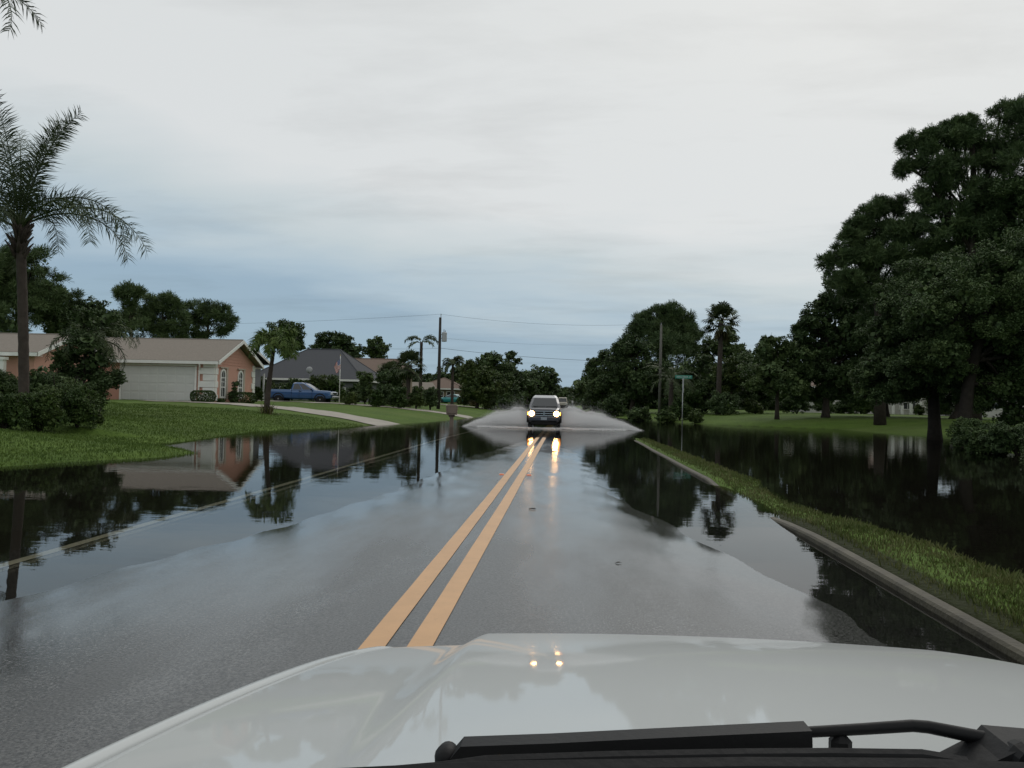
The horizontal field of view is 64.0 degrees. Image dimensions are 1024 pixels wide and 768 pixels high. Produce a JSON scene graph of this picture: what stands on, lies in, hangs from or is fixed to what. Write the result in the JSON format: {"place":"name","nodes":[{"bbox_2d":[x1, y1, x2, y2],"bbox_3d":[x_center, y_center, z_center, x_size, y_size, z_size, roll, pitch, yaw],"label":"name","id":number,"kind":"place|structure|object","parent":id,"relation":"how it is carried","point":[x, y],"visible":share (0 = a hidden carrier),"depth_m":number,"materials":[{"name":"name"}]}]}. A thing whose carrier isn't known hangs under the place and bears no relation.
{"place":"outdoors","nodes":[
{"label":"outdoors","id":0,"kind":"place"},
{"bbox_2d":[0,401,363,466],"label":"lawn grass","id":1,"kind":"structure","parent":0,"point":[64,435],"depth_m":26.38,"materials":[{"name":"green plant"}]},
{"bbox_2d":[144,400,397,424],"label":"driveway","id":2,"kind":"structure","parent":0,"point":[372,421],"depth_m":46.98,"materials":[{"name":"concrete"}]},
{"bbox_2d":[258,400,472,417],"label":"driveway","id":3,"kind":"structure","parent":0,"point":[464,416],"depth_m":67.10,"materials":[{"name":"concrete"}]},
{"bbox_2d":[265,382,338,401],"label":"pickup truck","id":4,"kind":"object","parent":3,"relation":"on","point":[300,390],"visible":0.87,"depth_m":72.98,"materials":[{"name":"blue paint"}]},
{"bbox_2d":[0,405,1012,767],"bbox_3d":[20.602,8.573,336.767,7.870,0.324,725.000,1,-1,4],"label":"road","id":5,"kind":"structure","parent":0,"point":[104,641],"depth_m":6.35,"materials":[{"name":"grey asphalt"}]},
{"bbox_2d":[0,412,524,567],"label":"road line","id":6,"kind":"object","parent":5,"relation":"on","point":[15,561],"visible":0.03,"depth_m":8.54,"materials":[{"name":"white paint"}]},
{"bbox_2d":[357,437,539,649],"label":"road line","id":7,"kind":"object","parent":5,"relation":"on","point":[386,628],"visible":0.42,"depth_m":6.60,"materials":[{"name":"yellow paint"}]},
{"bbox_2d":[407,408,560,646],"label":"road line","id":8,"kind":"object","parent":5,"relation":"on","point":[428,631],"visible":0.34,"depth_m":6.67,"materials":[{"name":"yellow paint"}]},
{"bbox_2d":[62,633,1023,767],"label":"white vehicle","id":9,"kind":"object","parent":5,"relation":"on","point":[532,700],"visible":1,"depth_m":0.90,"materials":[{"name":"grey paint"}]},
{"bbox_2d":[525,395,564,427],"bbox_3d":[1.867,1.605,46.233,2.200,1.930,4.880,1,-1,4],"label":"oncoming car","id":10,"kind":"object","parent":5,"relation":"on","point":[544,409],"visible":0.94,"depth_m":44.12,"materials":[{"name":"black paint"}]},
{"bbox_2d":[0,414,1023,526],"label":"water","id":11,"kind":"structure","parent":0,"point":[851,472],"depth_m":18.17,"materials":[{"name":"black liquid"}]},
{"bbox_2d":[463,397,533,426],"bbox_3d":[-0.773,1.187,46.088,4.045,2.416,4.404,1,-1,4],"label":"water splash","id":12,"kind":"object","parent":11,"relation":"on","point":[517,422],"visible":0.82,"depth_m":45.35,"materials":[{"name":"white liquid"}]},
{"bbox_2d":[477,425,626,430],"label":"bow wave","id":13,"kind":"object","parent":11,"relation":"on","point":[550,428],"visible":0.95,"depth_m":43.70,"materials":[{"name":"white liquid"}]},
{"bbox_2d":[555,400,641,430],"bbox_3d":[4.878,1.214,45.693,4.844,2.594,4.327,1,-1,4],"label":"water splash","id":14,"kind":"object","parent":11,"relation":"on","point":[614,424],"visible":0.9,"depth_m":45.09,"materials":[{"name":"white liquid"}]},
{"bbox_2d":[0,399,1023,643],"bbox_3d":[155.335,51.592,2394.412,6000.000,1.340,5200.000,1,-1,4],"label":"ground","id":15,"kind":"structure","parent":0,"point":[26,523],"depth_m":12.78,"materials":[{"name":"green plant"}]},
{"bbox_2d":[0,369,17,395],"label":"shrub","id":16,"kind":"object","parent":15,"relation":"on","point":[8,382],"visible":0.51,"depth_m":31.78,"materials":[{"name":"green plant"}]},
{"bbox_2d":[0,392,32,429],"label":"shrub","id":17,"kind":"object","parent":15,"relation":"on","point":[13,413],"visible":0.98,"depth_m":22.80,"materials":[{"name":"green plant"}]},
{"bbox_2d":[0,0,47,37],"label":"queen palm","id":18,"kind":"object","parent":15,"relation":"on","point":[34,15],"visible":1,"depth_m":21.29,"materials":[{"name":"green plant"}]},
{"bbox_2d":[0,244,86,332],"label":"pine tree","id":19,"kind":"object","parent":15,"relation":"on","point":[47,298],"visible":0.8,"depth_m":78.73,"materials":[{"name":"green plant"}]},
{"bbox_2d":[17,387,70,431],"bbox_3d":[-13.848,0.768,23.903,1.514,1.389,1.431,1,-1,30],"label":"shrub","id":20,"kind":"object","parent":15,"relation":"on","point":[46,412],"visible":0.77,"depth_m":23.71,"materials":[{"name":"green plant"}]},
{"bbox_2d":[14,371,96,407],"bbox_3d":[-16.120,0.344,28.979,2.805,1.631,2.411,1,-1,4],"label":"shrub","id":21,"kind":"object","parent":15,"relation":"on","point":[38,381],"visible":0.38,"depth_m":28.66,"materials":[{"name":"green plant"}]},
{"bbox_2d":[0,89,155,395],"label":"queen palm","id":22,"kind":"object","parent":15,"relation":"on","point":[22,227],"visible":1,"depth_m":27.07,"materials":[{"name":"green plant"}]},
{"bbox_2d":[29,305,127,413],"bbox_3d":[-16.664,-0.631,31.586,2.946,4.804,3.770,1,-1,4],"label":"tree","id":23,"kind":"object","parent":15,"relation":"on","point":[95,372],"visible":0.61,"depth_m":31.38,"materials":[{"name":"green plant"}]},
{"bbox_2d":[56,384,101,428],"bbox_3d":[-13.241,0.676,24.831,1.339,1.366,1.269,2,-1,-17],"label":"shrub","id":24,"kind":"object","parent":15,"relation":"on","point":[78,406],"visible":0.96,"depth_m":24.67,"materials":[{"name":"green plant"}]},
{"bbox_2d":[40,295,128,336],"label":"oak tree","id":25,"kind":"object","parent":15,"relation":"on","point":[57,325],"visible":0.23,"depth_m":83.20,"materials":[{"name":"green plant"}]},
{"bbox_2d":[43,322,140,381],"bbox_3d":[-16.551,-0.664,32.298,3.520,3.744,3.395,1,-1,4],"label":"cane palm","id":26,"kind":"object","parent":15,"relation":"on","point":[112,330],"visible":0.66,"depth_m":31.96,"materials":[{"name":"green plant"}]},
{"bbox_2d":[109,279,150,337],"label":"pine tree","id":27,"kind":"object","parent":15,"relation":"on","point":[131,293],"visible":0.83,"depth_m":98.90,"materials":[{"name":"green plant"}]},
{"bbox_2d":[0,333,263,401],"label":"house","id":28,"kind":"structure","parent":15,"relation":"on","point":[171,369],"depth_m":54.65,"materials":[{"name":"paint"}]},
{"bbox_2d":[121,365,194,400],"bbox_3d":[-23.595,-0.031,54.617,5.000,2.340,0.076,1,-1,4],"label":"garage door","id":29,"kind":"structure","parent":28,"relation":"in","point":[164,383],"depth_m":54.58,"materials":[{"name":"white metal"}]},
{"bbox_2d":[219,369,225,397],"bbox_3d":[-19.687,-0.039,55.755,0.090,2.010,0.880,1,-1,4],"label":"window","id":30,"kind":"structure","parent":28,"relation":"in","point":[222,391],"depth_m":55.73,"materials":[{"name":"white glass"}]},
{"bbox_2d":[135,290,195,338],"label":"pine tree","id":31,"kind":"object","parent":15,"relation":"on","point":[161,305],"visible":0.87,"depth_m":102.34,"materials":[{"name":"green plant"}]},
{"bbox_2d":[189,390,216,401],"bbox_3d":[-19.995,0.816,52.997,1.460,0.884,1.317,1,-1,4],"label":"clipped hedge","id":32,"kind":"object","parent":15,"relation":"on","point":[193,395],"visible":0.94,"depth_m":52.58,"materials":[{"name":"green plant"}]},
{"bbox_2d":[178,297,239,338],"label":"pine tree","id":33,"kind":"object","parent":15,"relation":"on","point":[206,311],"visible":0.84,"depth_m":106.45,"materials":[{"name":"green plant"}]},
{"bbox_2d":[227,381,240,402],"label":"topiary shrub","id":34,"kind":"object","parent":15,"relation":"on","point":[233,391],"visible":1,"depth_m":55.80,"materials":[{"name":"green plant"}]},
{"bbox_2d":[228,392,257,402],"bbox_3d":[-18.582,0.953,56.514,1.774,0.854,1.435,1,-1,4],"label":"clipped hedge","id":35,"kind":"object","parent":15,"relation":"on","point":[252,397],"visible":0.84,"depth_m":56.06,"materials":[{"name":"green plant"}]},
{"bbox_2d":[247,323,300,412],"bbox_3d":[-12.268,-0.792,41.917,2.943,4.816,2.744,1,-1,4],"label":"foxtail palm","id":36,"kind":"object","parent":15,"relation":"on","point":[281,341],"visible":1,"depth_m":41.75,"materials":[{"name":"green plant"}]},
{"bbox_2d":[266,318,306,356],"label":"oak tree","id":37,"kind":"object","parent":15,"relation":"on","point":[282,323],"visible":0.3,"depth_m":106.14,"materials":[{"name":"green plant"}]},
{"bbox_2d":[276,377,306,400],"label":"shrub","id":38,"kind":"object","parent":15,"relation":"on","point":[286,385],"visible":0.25,"depth_m":79.85,"materials":[{"name":"green plant"}]},
{"bbox_2d":[251,347,378,402],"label":"house","id":39,"kind":"structure","parent":15,"relation":"on","point":[321,361],"depth_m":87.41,"materials":[{"name":"grey paint"}]},
{"bbox_2d":[306,374,328,400],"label":"shrub","id":40,"kind":"object","parent":15,"relation":"on","point":[318,382],"visible":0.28,"depth_m":79.67,"materials":[{"name":"green plant"}]},
{"bbox_2d":[323,374,347,401],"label":"shrub","id":41,"kind":"object","parent":15,"relation":"on","point":[332,381],"visible":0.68,"depth_m":79.74,"materials":[{"name":"green plant"}]},
{"bbox_2d":[307,330,364,357],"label":"oak tree","id":42,"kind":"object","parent":15,"relation":"on","point":[342,341],"visible":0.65,"depth_m":116.45,"materials":[{"name":"green plant"}]},
{"bbox_2d":[341,391,357,404],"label":"shrub","id":43,"kind":"object","parent":15,"relation":"on","point":[350,397],"visible":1,"depth_m":67.77,"materials":[{"name":"green plant"}]},
{"bbox_2d":[353,371,374,403],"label":"shrub","id":44,"kind":"object","parent":15,"relation":"on","point":[365,388],"visible":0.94,"depth_m":70.63,"materials":[{"name":"green plant"}]},
{"bbox_2d":[361,335,391,357],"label":"oak tree","id":45,"kind":"object","parent":15,"relation":"on","point":[376,344],"visible":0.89,"depth_m":118.78,"materials":[{"name":"green plant"}]},
{"bbox_2d":[367,389,385,406],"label":"shrub","id":46,"kind":"object","parent":15,"relation":"on","point":[377,398],"visible":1,"depth_m":65.57,"materials":[{"name":"green plant"}]},
{"bbox_2d":[374,368,392,405],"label":"shrub","id":47,"kind":"object","parent":15,"relation":"on","point":[384,388],"visible":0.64,"depth_m":68.45,"materials":[{"name":"green plant"}]},
{"bbox_2d":[355,358,414,392],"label":"house","id":48,"kind":"structure","parent":15,"relation":"on","point":[372,363],"depth_m":101.86,"materials":[{"name":"beige paint"}]},
{"bbox_2d":[375,360,404,387],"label":"cabbage palm","id":49,"kind":"object","parent":15,"relation":"on","point":[388,365],"visible":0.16,"depth_m":76.61,"materials":[{"name":"green plant"}]},
{"bbox_2d":[381,366,405,402],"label":"shrub","id":50,"kind":"object","parent":15,"relation":"on","point":[395,382],"visible":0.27,"depth_m":74.38,"materials":[{"name":"green plant"}]},
{"bbox_2d":[388,386,408,407],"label":"shrub","id":51,"kind":"object","parent":15,"relation":"on","point":[397,398],"visible":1,"depth_m":66.52,"materials":[{"name":"green plant"}]},
{"bbox_2d":[389,348,428,406],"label":"cabbage palm","id":52,"kind":"object","parent":15,"relation":"on","point":[409,374],"visible":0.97,"depth_m":72.56,"materials":[{"name":"green plant"}]},
{"bbox_2d":[407,386,426,408],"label":"shrub","id":53,"kind":"object","parent":15,"relation":"on","point":[416,399],"visible":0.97,"depth_m":67.35,"materials":[{"name":"green plant"}]},
{"bbox_2d":[404,334,437,393],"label":"queen palm","id":54,"kind":"object","parent":15,"relation":"on","point":[429,336],"visible":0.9,"depth_m":84.76,"materials":[{"name":"green plant"}]},
{"bbox_2d":[424,386,438,409],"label":"shrub","id":55,"kind":"object","parent":15,"relation":"on","point":[431,399],"visible":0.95,"depth_m":68.38,"materials":[{"name":"green plant"}]},
{"bbox_2d":[412,377,462,402],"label":"house","id":56,"kind":"structure","parent":15,"relation":"on","point":[445,386],"depth_m":122.87,"materials":[{"name":"beige paint"}]},
{"bbox_2d":[436,317,446,408],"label":"utility pole","id":57,"kind":"object","parent":15,"relation":"on","point":[444,336],"visible":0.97,"depth_m":75.52,"materials":[{"name":"brown wood"}]},
{"bbox_2d":[446,404,457,426],"bbox_3d":[-3.186,1.808,43.269,0.685,1.486,0.660,1,-1,-4],"label":"mailbox","id":58,"kind":"object","parent":15,"relation":"on","point":[451,411],"visible":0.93,"depth_m":42.98,"materials":[{"name":"brown plastic"}]},
{"bbox_2d":[442,355,464,403],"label":"queen palm","id":59,"kind":"object","parent":15,"relation":"on","point":[452,362],"visible":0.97,"depth_m":104.57,"materials":[{"name":"green plant"}]},
{"bbox_2d":[456,360,509,409],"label":"oak tree","id":60,"kind":"object","parent":15,"relation":"on","point":[479,384],"visible":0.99,"depth_m":91.74,"materials":[{"name":"green plant"}]},
{"bbox_2d":[412,364,569,407],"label":"distant woods","id":61,"kind":"object","parent":15,"relation":"on","point":[547,379],"visible":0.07,"depth_m":152.71,"materials":[{"name":"green plant"}]},
{"bbox_2d":[465,350,520,407],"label":"oak tree","id":62,"kind":"object","parent":15,"relation":"on","point":[503,369],"visible":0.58,"depth_m":111.34,"materials":[{"name":"green plant"}]},
{"bbox_2d":[497,398,513,410],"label":"shrub","id":63,"kind":"object","parent":15,"relation":"on","point":[502,403],"visible":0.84,"depth_m":98.03,"materials":[{"name":"green plant"}]},
{"bbox_2d":[503,350,526,403],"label":"oak tree","id":64,"kind":"object","parent":15,"relation":"on","point":[518,374],"visible":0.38,"depth_m":117.36,"materials":[{"name":"green plant"}]},
{"bbox_2d":[520,372,540,403],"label":"oak tree","id":65,"kind":"object","parent":15,"relation":"on","point":[530,390],"visible":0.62,"depth_m":139.48,"materials":[{"name":"green plant"}]},
{"bbox_2d":[558,386,581,405],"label":"distant woods","id":66,"kind":"object","parent":15,"relation":"on","point":[571,398],"visible":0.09,"depth_m":273.93,"materials":[{"name":"green plant"}]},
{"bbox_2d":[583,349,625,411],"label":"oak tree","id":67,"kind":"object","parent":15,"relation":"on","point":[591,370],"visible":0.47,"depth_m":111.20,"materials":[{"name":"green plant"}]},
{"bbox_2d":[596,394,628,416],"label":"shrub","id":68,"kind":"object","parent":15,"relation":"on","point":[613,405],"visible":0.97,"depth_m":83.10,"materials":[{"name":"green plant"}]},
{"bbox_2d":[595,333,681,409],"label":"oak tree","id":69,"kind":"object","parent":15,"relation":"on","point":[638,387],"visible":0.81,"depth_m":88.52,"materials":[{"name":"green plant"}]},
{"bbox_2d":[627,406,652,420],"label":"shrub","id":70,"kind":"object","parent":15,"relation":"on","point":[639,414],"visible":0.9,"depth_m":69.09,"materials":[{"name":"green plant"}]},
{"bbox_2d":[658,323,661,412],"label":"utility pole","id":71,"kind":"object","parent":15,"relation":"on","point":[659,385],"visible":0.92,"depth_m":82.17,"materials":[{"name":"brown wood"}]},
{"bbox_2d":[615,299,705,406],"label":"oak tree","id":72,"kind":"object","parent":15,"relation":"on","point":[682,333],"visible":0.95,"depth_m":93.59,"materials":[{"name":"green plant"}]},
{"bbox_2d":[654,409,677,421],"bbox_3d":[12.271,2.580,65.403,1.936,1.261,1.783,1,-1,4],"label":"shrub","id":73,"kind":"object","parent":15,"relation":"on","point":[666,415],"visible":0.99,"depth_m":64.99,"materials":[{"name":"green plant"}]},
{"bbox_2d":[643,362,701,408],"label":"date palm","id":74,"kind":"object","parent":15,"relation":"on","point":[671,381],"visible":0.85,"depth_m":69.10,"materials":[{"name":"green plant"}]},
{"bbox_2d":[565,361,789,411],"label":"distant woods","id":75,"kind":"object","parent":15,"relation":"on","point":[579,390],"visible":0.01,"depth_m":118.24,"materials":[{"name":"green plant"}]},
{"bbox_2d":[668,396,692,419],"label":"shrub","id":76,"kind":"object","parent":15,"relation":"on","point":[676,407],"visible":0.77,"depth_m":66.95,"materials":[{"name":"green plant"}]},
{"bbox_2d":[675,375,691,425],"bbox_3d":[11.569,1.374,55.334,1.140,3.932,0.100,1,-1,6],"label":"street sign","id":77,"kind":"object","parent":15,"relation":"on","point":[682,377],"visible":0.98,"depth_m":55.34,"materials":[{"name":"teal"}]},
{"bbox_2d":[667,353,715,413],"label":"oak tree","id":78,"kind":"object","parent":15,"relation":"on","point":[700,397],"visible":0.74,"depth_m":80.29,"materials":[{"name":"green plant"}]},
{"bbox_2d":[686,408,704,422],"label":"shrub","id":79,"kind":"object","parent":15,"relation":"on","point":[696,416],"visible":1,"depth_m":63.02,"materials":[{"name":"green plant"}]},
{"bbox_2d":[690,328,750,374],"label":"oak tree","id":80,"kind":"object","parent":15,"relation":"on","point":[733,349],"visible":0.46,"depth_m":97.07,"materials":[{"name":"green plant"}]},
{"bbox_2d":[702,300,740,414],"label":"washingtonia palm","id":81,"kind":"object","parent":15,"relation":"on","point":[723,309],"visible":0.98,"depth_m":76.77,"materials":[{"name":"green plant"}]},
{"bbox_2d":[706,390,740,414],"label":"shrub","id":82,"kind":"object","parent":15,"relation":"on","point":[723,403],"visible":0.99,"depth_m":74.57,"materials":[{"name":"green plant"}]},
{"bbox_2d":[709,355,755,413],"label":"oak tree","id":83,"kind":"object","parent":15,"relation":"on","point":[732,379],"visible":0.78,"depth_m":78.36,"materials":[{"name":"green plant"}]},
{"bbox_2d":[744,398,765,413],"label":"shrub","id":84,"kind":"object","parent":15,"relation":"on","point":[754,406],"visible":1,"depth_m":78.30,"materials":[{"name":"green plant"}]},
{"bbox_2d":[735,349,781,409],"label":"oak tree","id":85,"kind":"object","parent":15,"relation":"on","point":[760,397],"visible":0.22,"depth_m":83.91,"materials":[{"name":"green plant"}]},
{"bbox_2d":[737,333,820,418],"bbox_3d":[20.458,-0.576,62.853,5.750,6.755,6.346,1,-1,4],"label":"tree","id":86,"kind":"object","parent":15,"relation":"on","point":[772,353],"visible":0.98,"depth_m":62.25,"materials":[{"name":"green plant"}]},
{"bbox_2d":[779,396,816,413],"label":"shrub","id":87,"kind":"object","parent":15,"relation":"on","point":[789,405],"visible":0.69,"depth_m":81.85,"materials":[{"name":"green plant"}]},
{"bbox_2d":[634,440,1023,664],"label":"kerb","id":88,"kind":"structure","parent":15,"relation":"on","point":[996,641],"depth_m":6.59,"materials":[{"name":"concrete"}]},
{"bbox_2d":[637,437,1023,633],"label":"verge grass","id":89,"kind":"structure","parent":15,"relation":"on","point":[991,572],"depth_m":8.11,"materials":[{"name":"green plant"}]},
{"bbox_2d":[783,271,898,417],"bbox_3d":[26.110,-3.024,65.052,9.449,11.617,7.892,1,-1,4],"label":"oak tree","id":90,"kind":"object","parent":15,"relation":"on","point":[833,362],"visible":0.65,"depth_m":63.70,"materials":[{"name":"green plant"}]},
{"bbox_2d":[834,400,851,413],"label":"shrub","id":91,"kind":"object","parent":15,"relation":"on","point":[843,407],"visible":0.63,"depth_m":87.44,"materials":[{"name":"green plant"}]},
{"bbox_2d":[790,381,926,414],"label":"house","id":92,"kind":"structure","parent":15,"relation":"on","point":[905,409],"depth_m":93.22,"materials":[{"name":"grey"}]},
{"bbox_2d":[847,399,873,413],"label":"shrub","id":93,"kind":"object","parent":15,"relation":"on","point":[862,407],"visible":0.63,"depth_m":86.36,"materials":[{"name":"green plant"}]},
{"bbox_2d":[817,281,927,416],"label":"oak tree","id":94,"kind":"object","parent":15,"relation":"on","point":[910,400],"visible":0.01,"depth_m":69.82,"materials":[{"name":"green plant"}]},
{"bbox_2d":[813,192,933,424],"bbox_3d":[25.369,-5.167,57.044,7.932,16.176,7.553,1,-1,31],"label":"pine tree","id":95,"kind":"object","parent":15,"relation":"on","point":[865,237],"visible":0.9,"depth_m":55.86,"materials":[{"name":"green plant"}]},
{"bbox_2d":[846,245,1023,439],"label":"oak tree","id":96,"kind":"object","parent":15,"relation":"on","point":[871,384],"visible":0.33,"depth_m":39.98,"materials":[{"name":"green plant"}]},
{"bbox_2d":[923,401,952,415],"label":"shrub","id":97,"kind":"object","parent":15,"relation":"on","point":[945,410],"visible":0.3,"depth_m":82.74,"materials":[{"name":"green plant"}]},
{"bbox_2d":[884,226,1023,442],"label":"oak tree","id":98,"kind":"object","parent":15,"relation":"on","point":[990,292],"visible":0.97,"depth_m":36.28,"materials":[{"name":"green plant"}]},
{"bbox_2d":[890,233,1022,418],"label":"oak tree","id":99,"kind":"object","parent":15,"relation":"on","point":[949,399],"depth_m":63.93,"materials":[{"name":"green plant"}]},
{"bbox_2d":[890,93,1023,420],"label":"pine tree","id":100,"kind":"object","parent":15,"relation":"on","point":[955,138],"visible":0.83,"depth_m":51.93,"materials":[{"name":"green plant"}]},
{"bbox_2d":[945,416,987,446],"bbox_3d":[18.316,1.998,32.892,1.808,1.385,1.567,2,-1,-37],"label":"shrub","id":101,"kind":"object","parent":15,"relation":"on","point":[974,424],"visible":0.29,"depth_m":32.70,"materials":[{"name":"green plant"}]},
{"bbox_2d":[927,391,1023,417],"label":"house","id":102,"kind":"structure","parent":15,"relation":"on","point":[994,412],"depth_m":79.12,"materials":[{"name":"grey"}]},
{"bbox_2d":[953,425,1008,453],"bbox_3d":[16.683,2.075,29.012,1.632,1.209,1.864,2,-1,-37],"label":"shrub","id":103,"kind":"object","parent":15,"relation":"on","point":[974,442],"visible":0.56,"depth_m":28.82,"materials":[{"name":"green plant"}]},
{"bbox_2d":[959,170,1023,330],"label":"oak tree","id":104,"kind":"object","parent":15,"relation":"on","point":[1013,184],"visible":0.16,"depth_m":50.25,"materials":[{"name":"green plant"}]},
{"bbox_2d":[980,421,1023,454],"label":"shrub","id":105,"kind":"object","parent":15,"relation":"on","point":[1004,436],"visible":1,"depth_m":27.77,"materials":[{"name":"green plant"}]},
{"bbox_2d":[0,0,1023,386],"label":"sky","id":106,"kind":"structure","parent":0,"point":[579,167],"materials":[{"name":"grey"}]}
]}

